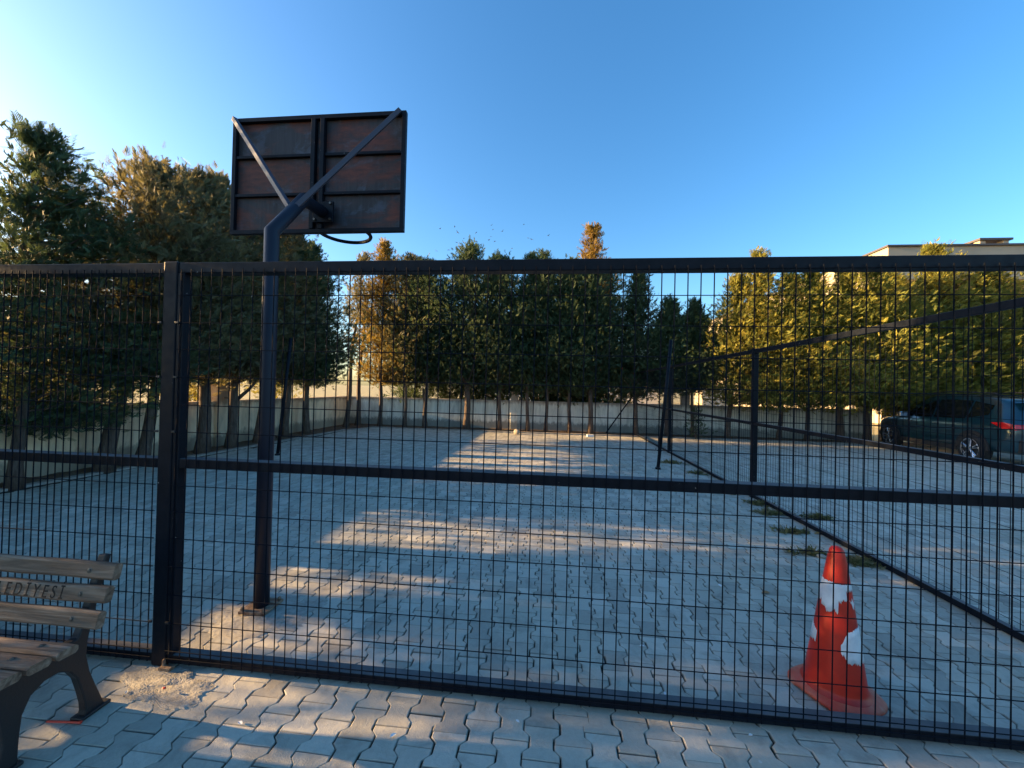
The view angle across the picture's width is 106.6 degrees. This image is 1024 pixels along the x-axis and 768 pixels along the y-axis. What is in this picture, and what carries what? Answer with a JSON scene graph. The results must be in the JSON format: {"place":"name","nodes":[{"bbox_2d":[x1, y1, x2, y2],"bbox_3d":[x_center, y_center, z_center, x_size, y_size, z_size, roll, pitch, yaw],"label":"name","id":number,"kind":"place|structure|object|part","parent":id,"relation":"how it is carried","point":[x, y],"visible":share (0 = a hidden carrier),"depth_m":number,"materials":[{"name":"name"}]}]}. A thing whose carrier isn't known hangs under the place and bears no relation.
{"place":"outdoors","nodes":[
{"label":"outdoors","id":0,"kind":"place"},
{"bbox_2d":[0,423,931,487],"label":"dirt bed","id":1,"kind":"object","parent":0,"point":[240,444],"visible":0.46,"depth_m":12.55,"materials":[{"name":"brown soil"}]},
{"bbox_2d":[0,178,78,394],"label":"cypress tree","id":2,"kind":"object","parent":1,"relation":"on","point":[13,325],"visible":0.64,"depth_m":4.50,"materials":[{"name":"green plant"}]},
{"bbox_2d":[0,110,258,490],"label":"cypress tree","id":3,"kind":"object","parent":1,"relation":"on","point":[44,147],"visible":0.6,"depth_m":5.25,"materials":[{"name":"green plant"}]},
{"bbox_2d":[5,142,303,454],"bbox_3d":[-6.317,-1.386,6.797,4.359,5.719,4.188,1,-1,6],"label":"cypress tree","id":4,"kind":"object","parent":1,"relation":"on","point":[201,178],"visible":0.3,"depth_m":6.69,"materials":[{"name":"green plant"}]},
{"bbox_2d":[0,144,309,473],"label":"cypress tree","id":5,"kind":"object","parent":1,"relation":"on","point":[149,164],"visible":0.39,"depth_m":6.05,"materials":[{"name":"green plant"}]},
{"bbox_2d":[108,160,319,453],"bbox_3d":[-6.386,-1.600,7.934,3.810,6.147,4.280,1,-1,6],"label":"cypress tree","id":6,"kind":"object","parent":1,"relation":"on","point":[201,437],"visible":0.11,"depth_m":7.87,"materials":[{"name":"green plant"}]},
{"bbox_2d":[124,209,336,447],"bbox_3d":[-6.384,-1.751,8.453,3.794,6.460,4.533,1,-1,6],"label":"cypress tree","id":7,"kind":"object","parent":1,"relation":"on","point":[233,419],"visible":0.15,"depth_m":8.67,"materials":[{"name":"green plant"}]},
{"bbox_2d":[231,234,360,442],"bbox_3d":[-6.406,-1.816,9.489,3.831,6.613,4.123,1,-1,22],"label":"cypress tree","id":8,"kind":"object","parent":1,"relation":"on","point":[292,252],"visible":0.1,"depth_m":9.57,"materials":[{"name":"green plant"}]},
{"bbox_2d":[256,235,355,436],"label":"cypress tree","id":9,"kind":"object","parent":1,"relation":"on","point":[285,427],"visible":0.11,"depth_m":10.39,"materials":[{"name":"green plant"}]},
{"bbox_2d":[279,239,375,433],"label":"cypress tree","id":10,"kind":"object","parent":1,"relation":"on","point":[306,422],"visible":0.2,"depth_m":11.24,"materials":[{"name":"green plant"}]},
{"bbox_2d":[345,249,379,424],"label":"cypress tree","id":11,"kind":"object","parent":1,"relation":"on","point":[368,257],"visible":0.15,"depth_m":13.87,"materials":[{"name":"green plant"}]},
{"bbox_2d":[336,237,414,426],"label":"cypress tree","id":12,"kind":"object","parent":1,"relation":"on","point":[384,251],"visible":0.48,"depth_m":13.62,"materials":[{"name":"green plant"}]},
{"bbox_2d":[341,251,452,426],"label":"cypress tree","id":13,"kind":"object","parent":1,"relation":"on","point":[399,287],"visible":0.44,"depth_m":13.25,"materials":[{"name":"green plant"}]},
{"bbox_2d":[478,248,569,431],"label":"cypress tree","id":14,"kind":"object","parent":1,"relation":"on","point":[530,282],"visible":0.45,"depth_m":12.97,"materials":[{"name":"green plant"}]},
{"bbox_2d":[499,256,588,431],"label":"cypress tree","id":15,"kind":"object","parent":1,"relation":"on","point":[544,280],"visible":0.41,"depth_m":12.79,"materials":[{"name":"green plant"}]},
{"bbox_2d":[515,254,632,432],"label":"cypress tree","id":16,"kind":"object","parent":1,"relation":"on","point":[566,284],"visible":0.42,"depth_m":12.69,"materials":[{"name":"green plant"}]},
{"bbox_2d":[534,274,646,433],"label":"cypress tree","id":17,"kind":"object","parent":1,"relation":"on","point":[603,367],"visible":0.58,"depth_m":12.65,"materials":[{"name":"green plant"}]},
{"bbox_2d":[349,392,871,439],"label":"boundary wall","id":18,"kind":"structure","parent":1,"relation":"on","point":[539,411],"depth_m":13.58,"materials":[{"name":"grey concrete"}]},
{"bbox_2d":[659,297,734,436],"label":"cypress tree","id":19,"kind":"object","parent":1,"relation":"on","point":[694,306],"visible":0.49,"depth_m":12.28,"materials":[{"name":"green plant"}]},
{"bbox_2d":[719,245,836,410],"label":"cypress tree","id":20,"kind":"object","parent":1,"relation":"on","point":[761,280],"visible":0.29,"depth_m":11.64,"materials":[{"name":"green plant"}]},
{"bbox_2d":[734,273,876,439],"bbox_3d":[8.806,-0.962,11.854,3.984,5.656,4.035,2,-1,-38],"label":"cypress tree","id":21,"kind":"object","parent":1,"relation":"on","point":[789,278],"visible":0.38,"depth_m":11.30,"materials":[{"name":"green plant"}]},
{"bbox_2d":[773,272,905,440],"bbox_3d":[9.476,-0.999,11.732,3.656,5.750,4.044,2,-1,-34],"label":"cypress tree","id":22,"kind":"object","parent":1,"relation":"on","point":[816,283],"visible":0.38,"depth_m":11.28,"materials":[{"name":"green plant"}]},
{"bbox_2d":[835,255,1004,440],"bbox_3d":[11.163,-1.107,11.731,3.937,6.047,4.059,1,-1,27],"label":"cypress tree","id":23,"kind":"object","parent":1,"relation":"on","point":[887,284],"visible":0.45,"depth_m":11.14,"materials":[{"name":"green plant"}]},
{"bbox_2d":[77,381,911,442],"bbox_3d":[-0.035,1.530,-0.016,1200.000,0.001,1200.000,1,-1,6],"label":"ground","id":24,"kind":"structure","parent":0,"point":[342,391],"depth_m":66.27,"materials":[{"name":"grey concrete"}]},
{"bbox_2d":[0,382,346,482],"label":"boundary wall","id":25,"kind":"structure","parent":24,"relation":"on","point":[296,415],"depth_m":8.19,"materials":[{"name":"paint"}]},
{"bbox_2d":[189,379,258,400],"bbox_3d":[-8.563,0.331,10.381,2.031,2.221,2.817,1,-1,20],"label":"bush","id":26,"kind":"object","parent":24,"relation":"on","point":[193,391],"visible":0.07,"depth_m":10.26,"materials":[{"name":"yellow plant"}]},
{"bbox_2d":[244,382,309,397],"bbox_3d":[-9.596,0.259,14.881,3.004,2.412,1.917,1,-1,6],"label":"bush","id":27,"kind":"object","parent":24,"relation":"on","point":[278,391],"visible":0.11,"depth_m":14.65,"materials":[{"name":"yellow plant"}]},
{"bbox_2d":[368,257,451,402],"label":"cypress tree","id":28,"kind":"object","parent":24,"relation":"on","point":[410,392],"visible":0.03,"depth_m":15.10,"materials":[{"name":"green plant"}]},
{"bbox_2d":[364,253,466,427],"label":"cypress tree","id":29,"kind":"object","parent":24,"relation":"on","point":[433,370],"visible":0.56,"depth_m":13.23,"materials":[{"name":"green plant"}]},
{"bbox_2d":[428,275,490,399],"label":"cypress tree","id":30,"kind":"object","parent":24,"relation":"on","point":[444,392],"visible":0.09,"depth_m":14.92,"materials":[{"name":"green plant"}]},
{"bbox_2d":[413,234,515,429],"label":"cypress tree","id":31,"kind":"object","parent":24,"relation":"on","point":[469,251],"visible":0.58,"depth_m":13.12,"materials":[{"name":"green plant"}]},
{"bbox_2d":[0,427,936,491],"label":"kerb","id":32,"kind":"structure","parent":24,"relation":"on","point":[43,482],"depth_m":11.67,"materials":[{"name":"concrete"}]},
{"bbox_2d":[446,250,531,403],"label":"cypress tree","id":33,"kind":"object","parent":24,"relation":"on","point":[492,396],"visible":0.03,"depth_m":14.64,"materials":[{"name":"green plant"}]},
{"bbox_2d":[452,250,557,430],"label":"cypress tree","id":34,"kind":"object","parent":24,"relation":"on","point":[505,284],"visible":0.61,"depth_m":12.89,"materials":[{"name":"green plant"}]},
{"bbox_2d":[506,247,586,401],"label":"cypress tree","id":35,"kind":"object","parent":24,"relation":"on","point":[545,253],"visible":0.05,"depth_m":14.75,"materials":[{"name":"green plant"}]},
{"bbox_2d":[537,275,603,407],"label":"cypress tree","id":36,"kind":"object","parent":24,"relation":"on","point":[574,399],"visible":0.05,"depth_m":14.11,"materials":[{"name":"green plant"}]},
{"bbox_2d":[568,221,622,370],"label":"cypress tree","id":37,"kind":"object","parent":24,"relation":"on","point":[592,231],"visible":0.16,"depth_m":14.38,"materials":[{"name":"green plant"}]},
{"bbox_2d":[575,274,654,402],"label":"cypress tree","id":38,"kind":"object","parent":24,"relation":"on","point":[598,397],"visible":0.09,"depth_m":14.30,"materials":[{"name":"green plant"}]},
{"bbox_2d":[600,273,696,434],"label":"cypress tree","id":39,"kind":"object","parent":24,"relation":"on","point":[641,301],"visible":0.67,"depth_m":12.76,"materials":[{"name":"green plant"}]},
{"bbox_2d":[615,293,710,435],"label":"cypress tree","id":40,"kind":"object","parent":24,"relation":"on","point":[668,309],"visible":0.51,"depth_m":12.38,"materials":[{"name":"green plant"}]},
{"bbox_2d":[684,406,717,438],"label":"young conifer","id":41,"kind":"object","parent":24,"relation":"on","point":[696,422],"visible":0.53,"depth_m":12.20,"materials":[{"name":"green plant"}]},
{"bbox_2d":[681,273,805,438],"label":"cypress tree","id":42,"kind":"object","parent":24,"relation":"on","point":[734,285],"visible":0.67,"depth_m":11.76,"materials":[{"name":"green plant"}]},
{"bbox_2d":[694,237,1023,422],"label":"villa","id":43,"kind":"object","parent":24,"relation":"on","point":[990,246],"visible":0.16,"depth_m":18.29,"materials":[{"name":"grey paint"}]},
{"bbox_2d":[798,272,965,442],"bbox_3d":[10.301,-1.052,11.568,3.650,5.891,4.008,1,-1,6],"label":"cypress tree","id":44,"kind":"object","parent":24,"relation":"on","point":[845,280],"visible":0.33,"depth_m":11.12,"materials":[{"name":"green plant"}]},
{"bbox_2d":[872,272,1023,440],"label":"cypress tree","id":45,"kind":"object","parent":24,"relation":"on","point":[902,282],"visible":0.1,"depth_m":11.42,"materials":[{"name":"green plant"}]},
{"bbox_2d":[880,237,1023,418],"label":"cypress tree","id":46,"kind":"object","parent":24,"relation":"on","point":[946,285],"visible":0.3,"depth_m":11.81,"materials":[{"name":"green plant"}]},
{"bbox_2d":[936,271,1023,394],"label":"cypress tree","id":47,"kind":"object","parent":24,"relation":"on","point":[994,277],"visible":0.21,"depth_m":11.93,"materials":[{"name":"green plant"}]},
{"bbox_2d":[969,283,1023,391],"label":"cypress tree","id":48,"kind":"object","parent":24,"relation":"on","point":[1020,331],"visible":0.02,"depth_m":12.24,"materials":[{"name":"green plant"}]},
{"bbox_2d":[0,427,1023,767],"bbox_3d":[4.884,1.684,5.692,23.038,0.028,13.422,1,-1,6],"label":"paving","id":49,"kind":"structure","parent":0,"point":[310,722],"depth_m":2.60,"materials":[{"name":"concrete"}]},
{"bbox_2d":[0,553,122,767],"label":"park bench","id":50,"kind":"object","parent":49,"relation":"on","point":[28,668],"visible":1,"depth_m":1.66,"materials":[{"name":"brown wood"}]},
{"bbox_2d":[46,720,82,723],"bbox_3d":[-1.941,1.464,1.652,0.151,0.012,0.012,1,-1,0],"label":"red stick","id":51,"kind":"object","parent":49,"relation":"on","point":[62,721],"visible":1,"depth_m":1.65,"materials":[{"name":"red plastic"}]},
{"bbox_2d":[120,666,216,710],"bbox_3d":[-1.718,1.484,1.875,0.566,0.024,0.262,1,-1,6],"label":"mortar patch","id":52,"kind":"object","parent":49,"relation":"on","point":[184,690],"visible":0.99,"depth_m":1.86,"materials":[{"name":"beige concrete"}]},
{"bbox_2d":[208,591,327,641],"bbox_3d":[-1.612,1.493,2.463,0.708,0.024,0.556,1,-1,6],"label":"mortar patch","id":53,"kind":"object","parent":49,"relation":"on","point":[269,618],"visible":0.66,"depth_m":2.41,"materials":[{"name":"beige concrete"}]},
{"bbox_2d":[230,107,407,615],"bbox_3d":[-1.637,-0.385,3.187,1.103,3.741,1.217,2,-1,-43],"label":"basketball hoop","id":54,"kind":"object","parent":53,"relation":"on","point":[323,175],"visible":0.99,"depth_m":3.17,"materials":[{"name":"black paint"}]},
{"bbox_2d":[275,338,292,455],"bbox_3d":[-4.711,0.263,7.873,0.304,2.426,0.104,1,-1,6],"label":"net post","id":55,"kind":"object","parent":49,"relation":"on","point":[277,453],"visible":0.94,"depth_m":7.85,"materials":[{"name":"black metal"}]},
{"bbox_2d":[337,251,375,426],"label":"cypress tree","id":56,"kind":"object","parent":49,"relation":"on","point":[356,280],"visible":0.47,"depth_m":13.29,"materials":[{"name":"green plant"}]},
{"bbox_2d":[0,254,1023,750],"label":"fence","id":57,"kind":"object","parent":49,"relation":"on","point":[172,462],"visible":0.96,"depth_m":1.84,"materials":[{"name":"black metal"}]},
{"bbox_2d":[655,340,672,469],"bbox_3d":[2.934,0.395,7.365,0.285,2.505,0.104,1,-1,6],"label":"net post","id":58,"kind":"object","parent":49,"relation":"on","point":[665,394],"visible":0.85,"depth_m":7.34,"materials":[{"name":"black metal"}]},
{"bbox_2d":[660,459,687,465],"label":"weed clump","id":59,"kind":"object","parent":49,"relation":"on","point":[673,462],"visible":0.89,"depth_m":7.99,"materials":[{"name":"green plant"}]},
{"bbox_2d":[686,469,708,475],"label":"weed clump","id":60,"kind":"object","parent":49,"relation":"on","point":[695,472],"visible":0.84,"depth_m":7.01,"materials":[{"name":"green plant"}]},
{"bbox_2d":[742,499,775,506],"bbox_3d":[3.364,1.589,5.156,0.416,0.082,0.300,1,-1,6],"label":"weed clump","id":61,"kind":"object","parent":49,"relation":"on","point":[759,503],"visible":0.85,"depth_m":5.16,"materials":[{"name":"green plant"}]},
{"bbox_2d":[750,507,803,515],"bbox_3d":[3.305,1.582,4.761,0.601,0.084,0.256,1,-1,6],"label":"weed clump","id":62,"kind":"object","parent":49,"relation":"on","point":[771,512],"visible":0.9,"depth_m":4.75,"materials":[{"name":"green plant"}]},
{"bbox_2d":[769,524,818,534],"bbox_3d":[3.082,1.573,4.164,0.512,0.079,0.254,1,-1,6],"label":"weed clump","id":63,"kind":"object","parent":49,"relation":"on","point":[796,530],"visible":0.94,"depth_m":4.13,"materials":[{"name":"green plant"}]},
{"bbox_2d":[783,544,827,556],"bbox_3d":[2.810,1.562,3.590,0.498,0.076,0.188,1,-1,6],"label":"weed clump","id":64,"kind":"object","parent":49,"relation":"on","point":[811,553],"visible":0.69,"depth_m":3.58,"materials":[{"name":"green plant"}]},
{"bbox_2d":[605,297,1023,641],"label":"fence","id":65,"kind":"object","parent":49,"relation":"on","point":[991,308],"visible":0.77,"depth_m":3.62,"materials":[{"name":"black metal"}]},
{"bbox_2d":[799,511,833,522],"bbox_3d":[3.730,1.592,4.669,0.405,0.082,0.345,1,-1,28],"label":"weed clump","id":66,"kind":"object","parent":49,"relation":"on","point":[815,515],"visible":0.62,"depth_m":4.63,"materials":[{"name":"green plant"}]},
{"bbox_2d":[787,545,887,715],"bbox_3d":[1.646,1.192,1.939,0.346,0.734,0.346,2,-1,-18],"label":"traffic cone","id":67,"kind":"object","parent":49,"relation":"on","point":[839,644],"visible":0.84,"depth_m":1.87,"materials":[{"name":"plastic"}]},
{"bbox_2d":[846,554,885,568],"bbox_3d":[3.061,1.565,3.399,0.438,0.079,0.296,1,-1,-12],"label":"weed clump","id":68,"kind":"object","parent":49,"relation":"on","point":[856,560],"visible":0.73,"depth_m":3.38,"materials":[{"name":"green plant"}]},
{"bbox_2d":[880,391,1023,459],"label":"parked car","id":69,"kind":"object","parent":49,"relation":"on","point":[945,407],"visible":0.74,"depth_m":9.25,"materials":[{"name":"blue paint"}]},
{"bbox_3d":[11.359,0.656,10.564,0.169,0.485,0.900,1,-1,14],"label":"side window","id":70,"kind":"part","parent":69,"relation":"part of","materials":[{"name":"glass"}]},
{"bbox_3d":[11.121,0.623,9.624,0.171,0.467,0.920,1,-1,14],"label":"side window","id":71,"kind":"part","parent":69,"relation":"part of","materials":[{"name":"black glass"}]},
{"bbox_3d":[10.937,0.605,8.902,0.163,0.406,0.470,1,-1,14],"label":"side window","id":72,"kind":"part","parent":69,"relation":"part of","materials":[{"name":"black glass"}]},
{"bbox_2d":[0,0,1023,391],"label":"sky","id":73,"kind":"structure","parent":0,"point":[679,128],"materials":[{"name":"blue"}]},
{"bbox_2d":[601,383,657,403],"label":"house","id":74,"kind":"structure","parent":0,"point":[654,401],"depth_m":38.80,"materials":[{"name":"white"}]},
{"bbox_2d":[816,554,826,558],"bbox_3d":[2.851,1.589,3.519,0.084,0.039,0.060,1,-1,6],"label":"rubble","id":75,"kind":"object","parent":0,"point":[823,556],"visible":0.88,"depth_m":3.50,"materials":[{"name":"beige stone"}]}
]}

